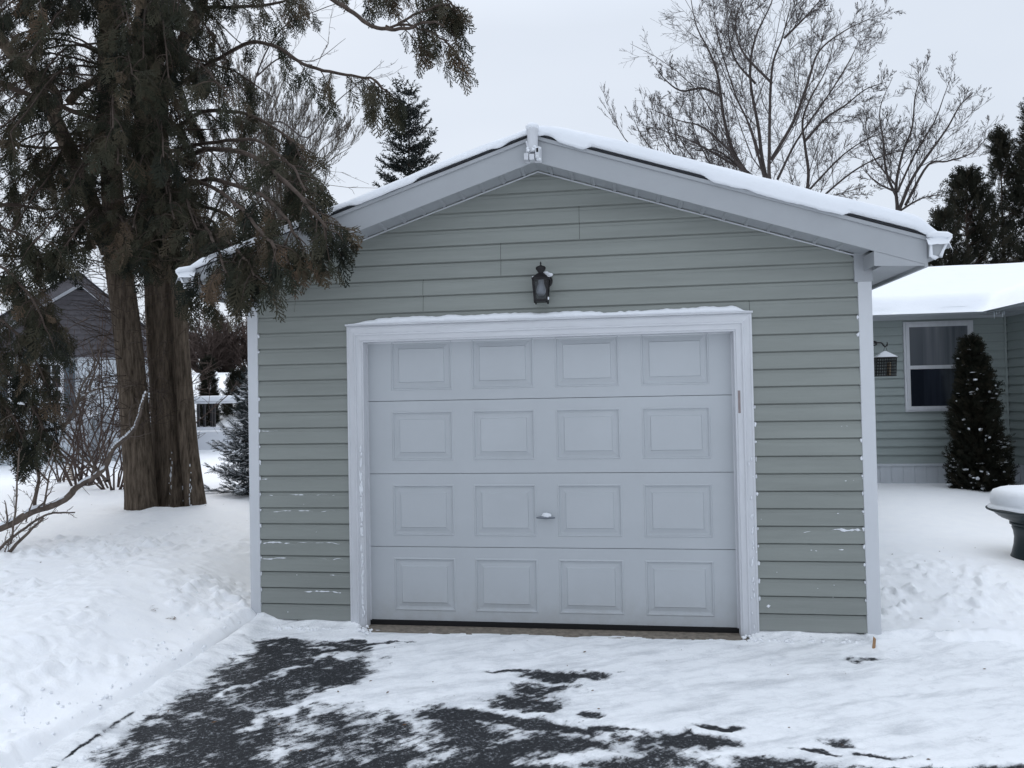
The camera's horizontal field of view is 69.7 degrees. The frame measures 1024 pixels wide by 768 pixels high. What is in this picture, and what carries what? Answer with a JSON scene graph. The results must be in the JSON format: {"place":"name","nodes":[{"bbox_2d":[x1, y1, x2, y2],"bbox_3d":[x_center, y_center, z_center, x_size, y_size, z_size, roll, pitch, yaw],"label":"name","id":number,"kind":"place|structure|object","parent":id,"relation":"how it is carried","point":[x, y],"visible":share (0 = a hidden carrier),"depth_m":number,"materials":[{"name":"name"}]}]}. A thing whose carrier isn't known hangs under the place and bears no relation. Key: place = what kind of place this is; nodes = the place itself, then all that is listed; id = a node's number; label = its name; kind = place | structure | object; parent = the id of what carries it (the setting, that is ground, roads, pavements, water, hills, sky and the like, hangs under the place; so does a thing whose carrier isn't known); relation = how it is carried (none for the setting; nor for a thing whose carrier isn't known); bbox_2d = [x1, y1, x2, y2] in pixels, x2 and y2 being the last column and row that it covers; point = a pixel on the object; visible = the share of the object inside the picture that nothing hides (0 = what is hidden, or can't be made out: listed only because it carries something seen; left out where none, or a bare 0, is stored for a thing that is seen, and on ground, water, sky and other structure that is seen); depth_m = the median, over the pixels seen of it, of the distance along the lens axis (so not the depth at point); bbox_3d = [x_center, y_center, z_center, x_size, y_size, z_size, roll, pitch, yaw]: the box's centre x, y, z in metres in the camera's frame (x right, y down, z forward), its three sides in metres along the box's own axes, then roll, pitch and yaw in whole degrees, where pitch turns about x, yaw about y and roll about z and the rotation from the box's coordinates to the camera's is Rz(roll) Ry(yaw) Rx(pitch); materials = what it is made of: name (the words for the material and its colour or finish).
{"place":"outdoors","nodes":[
{"label":"outdoors","id":0,"kind":"place"},
{"bbox_2d":[0,372,1023,767],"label":"snow ground","id":1,"kind":"structure","parent":0,"point":[100,554],"depth_m":5.52,"materials":[{"name":"white snow"}]},
{"bbox_2d":[0,200,78,484],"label":"cedar tree","id":2,"kind":"object","parent":1,"relation":"on","point":[21,300],"visible":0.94,"depth_m":6.39,"materials":[{"name":"green plant"}]},
{"bbox_2d":[6,400,120,482],"bbox_3d":[-7.109,0.890,11.714,1.788,1.452,2.600,-2,-1,30],"label":"bare shrub","id":3,"kind":"object","parent":1,"relation":"on","point":[58,479],"visible":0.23,"depth_m":11.62,"materials":[{"name":"brown plant"}]},
{"bbox_2d":[65,464,72,479],"bbox_3d":[-7.132,1.422,11.856,0.163,0.287,0.159,-1,-1,8],"label":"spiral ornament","id":4,"kind":"object","parent":1,"relation":"on","point":[70,472],"visible":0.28,"depth_m":11.83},
{"bbox_2d":[0,271,150,465],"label":"neighbour house","id":5,"kind":"structure","parent":1,"relation":"on","point":[65,294],"depth_m":15.90,"materials":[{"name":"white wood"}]},
{"bbox_2d":[8,362,32,415],"bbox_3d":[-10.303,0.103,15.437,0.436,1.125,0.070,-1,-1,-25],"label":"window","id":6,"kind":"structure","parent":5,"relation":"in","point":[14,362],"depth_m":15.41,"materials":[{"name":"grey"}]},
{"bbox_2d":[39,362,63,415],"bbox_3d":[-9.803,0.104,15.671,0.450,1.142,0.070,-1,-1,-25],"label":"window","id":7,"kind":"structure","parent":5,"relation":"in","point":[50,369],"depth_m":15.71,"materials":[{"name":"grey"}]},
{"bbox_2d":[0,339,152,551],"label":"bare shrub","id":8,"kind":"object","parent":1,"relation":"on","point":[12,522],"visible":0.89,"depth_m":6.62,"materials":[{"name":"brown plant"}]},
{"bbox_2d":[1,266,214,485],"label":"bare shrub","id":9,"kind":"object","parent":1,"relation":"on","point":[64,470],"visible":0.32,"depth_m":10.88,"materials":[{"name":"brown plant"}]},
{"bbox_2d":[0,0,221,510],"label":"cedar tree","id":10,"kind":"object","parent":1,"relation":"on","point":[84,167],"visible":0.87,"depth_m":7.25,"materials":[{"name":"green plant"}]},
{"bbox_2d":[1,322,246,489],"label":"bare shrub","id":11,"kind":"object","parent":1,"relation":"on","point":[101,486],"visible":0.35,"depth_m":10.42,"materials":[{"name":"brown plant"}]},
{"bbox_2d":[195,354,222,426],"bbox_3d":[-8.128,0.226,19.686,0.686,2.087,0.725,-1,-1,8],"label":"arborvitae","id":12,"kind":"object","parent":1,"relation":"on","point":[213,382],"visible":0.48,"depth_m":19.59,"materials":[{"name":"green plant"}]},
{"bbox_2d":[188,317,246,372],"bbox_3d":[-10.850,-1.393,26.008,3.852,2.211,4.004,-1,-1,8],"label":"bare thicket","id":13,"kind":"object","parent":1,"relation":"on","point":[195,352],"visible":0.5,"depth_m":25.49,"materials":[{"name":"brown plant"}]},
{"bbox_2d":[189,308,247,372],"bbox_3d":[-10.593,-1.576,26.643,3.786,2.544,4.102,-1,-1,-16],"label":"bare thicket","id":14,"kind":"object","parent":1,"relation":"on","point":[223,370],"visible":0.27,"depth_m":26.19,"materials":[{"name":"brown plant"}]},
{"bbox_2d":[194,395,246,449],"bbox_3d":[-7.471,1.088,17.864,2.691,1.598,0.160,-1,-1,8],"label":"deck rail","id":15,"kind":"object","parent":1,"relation":"on","point":[204,439],"visible":0.3,"depth_m":17.80,"materials":[{"name":"grey"}]},
{"bbox_2d":[193,306,247,371],"bbox_3d":[-9.317,-1.621,26.615,3.664,2.613,3.408,-2,-1,42],"label":"bare thicket","id":16,"kind":"object","parent":1,"relation":"on","point":[240,357],"visible":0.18,"depth_m":25.86,"materials":[{"name":"brown plant"}]},
{"bbox_2d":[204,366,248,495],"bbox_3d":[-3.439,0.596,10.177,1.574,2.063,1.736,-1,-1,8],"label":"spruce tree","id":17,"kind":"object","parent":1,"relation":"on","point":[241,459],"visible":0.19,"depth_m":9.87,"materials":[{"name":"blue plant"}]},
{"bbox_2d":[219,366,247,417],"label":"arborvitae","id":18,"kind":"object","parent":1,"relation":"on","point":[233,375],"visible":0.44,"depth_m":20.01,"materials":[{"name":"green plant"}]},
{"bbox_2d":[66,0,478,507],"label":"cedar tree","id":19,"kind":"object","parent":1,"relation":"on","point":[178,474],"visible":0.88,"depth_m":6.51,"materials":[{"name":"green plant"}]},
{"bbox_2d":[213,29,368,226],"bbox_3d":[-7.857,-6.252,25.984,5.500,11.881,3.056,0,-1,-31],"label":"bare tree","id":20,"kind":"object","parent":1,"relation":"on","point":[313,148],"visible":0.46,"depth_m":25.80,"materials":[{"name":"brown plant"}]},
{"bbox_2d":[187,1,397,307],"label":"bare tree","id":21,"kind":"object","parent":1,"relation":"on","point":[263,70],"visible":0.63,"depth_m":18.41,"materials":[{"name":"brown plant"}]},
{"bbox_2d":[372,71,442,187],"bbox_3d":[-2.907,-3.516,20.704,4.350,10.538,4.427,-2,-1,40],"label":"spruce tree","id":22,"kind":"object","parent":1,"relation":"on","point":[401,165],"visible":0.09,"depth_m":20.66,"materials":[{"name":"green plant"}]},
{"bbox_2d":[175,126,952,641],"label":"garage","id":23,"kind":"structure","parent":1,"relation":"on","point":[653,418],"depth_m":5.18,"materials":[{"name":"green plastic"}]},
{"bbox_2d":[524,122,541,163],"bbox_3d":[0.140,-1.622,4.947,0.118,0.267,0.096,-1,-1,8],"label":"gable fixture","id":24,"kind":"object","parent":23,"relation":"attached to","point":[533,154],"visible":1,"depth_m":4.92,"materials":[{"name":"white paint"}]},
{"bbox_2d":[531,261,552,303],"bbox_3d":[0.213,-0.706,5.128,0.142,0.296,0.161,-1,-1,8],"label":"wall lantern","id":25,"kind":"object","parent":23,"relation":"attached to","point":[542,279],"depth_m":5.08,"materials":[{"name":"black metal"}]},
{"bbox_2d":[368,333,738,632],"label":"garage door","id":26,"kind":"structure","parent":23,"relation":"in","point":[570,483],"depth_m":5.25,"materials":[{"name":"white metal"}]},
{"bbox_2d":[873,341,887,346],"bbox_3d":[2.635,-0.319,5.477,0.310,0.220,0.030,-1,-1,8],"label":"hook bracket","id":27,"kind":"object","parent":23,"relation":"attached to","point":[875,342],"visible":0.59,"depth_m":5.46,"materials":[{"name":"black metal"}]},
{"bbox_2d":[874,347,897,376],"bbox_3d":[2.768,-0.170,5.456,0.164,0.227,0.100,-1,-1,8],"label":"suet feeder","id":28,"kind":"object","parent":27,"relation":"hanging from","point":[888,367],"visible":0.94,"depth_m":5.43,"materials":[{"name":"black metal"}]},
{"bbox_2d":[597,69,762,173],"bbox_3d":[6.679,-5.404,29.299,6.762,14.011,2.784,-1,-1,-11],"label":"bare tree","id":29,"kind":"object","parent":1,"relation":"on","point":[643,138],"visible":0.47,"depth_m":29.38,"materials":[{"name":"brown plant"}]},
{"bbox_2d":[621,0,930,200],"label":"bare tree","id":30,"kind":"object","parent":1,"relation":"on","point":[735,162],"visible":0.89,"depth_m":24.34,"materials":[{"name":"brown plant"}]},
{"bbox_2d":[843,49,1002,210],"bbox_3d":[13.099,-4.554,23.346,4.955,12.141,3.380,-1,-1,8],"label":"bare tree","id":31,"kind":"object","parent":1,"relation":"on","point":[895,189],"visible":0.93,"depth_m":23.06,"materials":[{"name":"brown plant"}]},
{"bbox_2d":[872,262,1023,484],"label":"house","id":32,"kind":"structure","parent":1,"relation":"on","point":[924,319],"depth_m":10.06,"materials":[{"name":"green plastic"}]},
{"bbox_2d":[902,320,972,411],"bbox_3d":[5.828,-0.243,10.050,0.890,1.230,0.060,-1,-1,8],"label":"window","id":33,"kind":"structure","parent":32,"relation":"in","point":[928,346],"depth_m":10.06,"materials":[{"name":"glass"}]},
{"bbox_2d":[926,203,976,266],"bbox_3d":[11.272,-1.499,19.238,2.965,6.586,2.996,-1,-1,8],"label":"cedar tree","id":34,"kind":"object","parent":1,"relation":"on","point":[942,217],"visible":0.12,"depth_m":19.12,"materials":[{"name":"green plant"}]},
{"bbox_2d":[929,164,1023,266],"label":"cedar tree","id":35,"kind":"object","parent":1,"relation":"on","point":[962,182],"visible":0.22,"depth_m":19.44,"materials":[{"name":"green plant"}]},
{"bbox_2d":[941,332,1020,491],"bbox_3d":[5.856,0.434,9.290,0.836,2.197,0.872,0,-1,-29],"label":"arborvitae","id":36,"kind":"object","parent":1,"relation":"on","point":[987,466],"visible":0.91,"depth_m":9.15,"materials":[{"name":"green plant"}]},
{"bbox_2d":[964,123,1023,263],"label":"cedar tree","id":37,"kind":"object","parent":1,"relation":"on","point":[999,148],"visible":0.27,"depth_m":19.92,"materials":[{"name":"green plant"}]},
{"bbox_2d":[985,485,1023,560],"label":"bird bath","id":38,"kind":"object","parent":1,"relation":"on","point":[1007,502],"visible":0.99,"depth_m":6.13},
{"bbox_2d":[989,97,1023,263],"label":"cedar tree","id":39,"kind":"object","parent":1,"relation":"on","point":[1020,157],"visible":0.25,"depth_m":19.63,"materials":[{"name":"green plant"}]},
{"bbox_2d":[0,0,1023,372],"label":"sky","id":40,"kind":"structure","parent":0,"point":[541,62],"materials":[{"name":"white"}]},
{"bbox_2d":[18,612,1023,767],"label":"driveway","id":41,"kind":"structure","parent":0,"point":[907,698],"depth_m":3.91,"materials":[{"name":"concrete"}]},
{"bbox_2d":[7,592,864,761],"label":"snow crumbs","id":42,"kind":"object","parent":41,"relation":"on","point":[363,630],"visible":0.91,"depth_m":4.78,"materials":[{"name":"white snow"}]},
{"bbox_2d":[872,636,875,648],"bbox_3d":[2.301,1.654,4.679,0.024,0.098,0.019,-1,-1,8],"label":"wooden stake","id":43,"kind":"object","parent":41,"relation":"on","point":[874,643],"visible":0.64,"depth_m":4.67,"materials":[{"name":"brown wood"}]}
]}

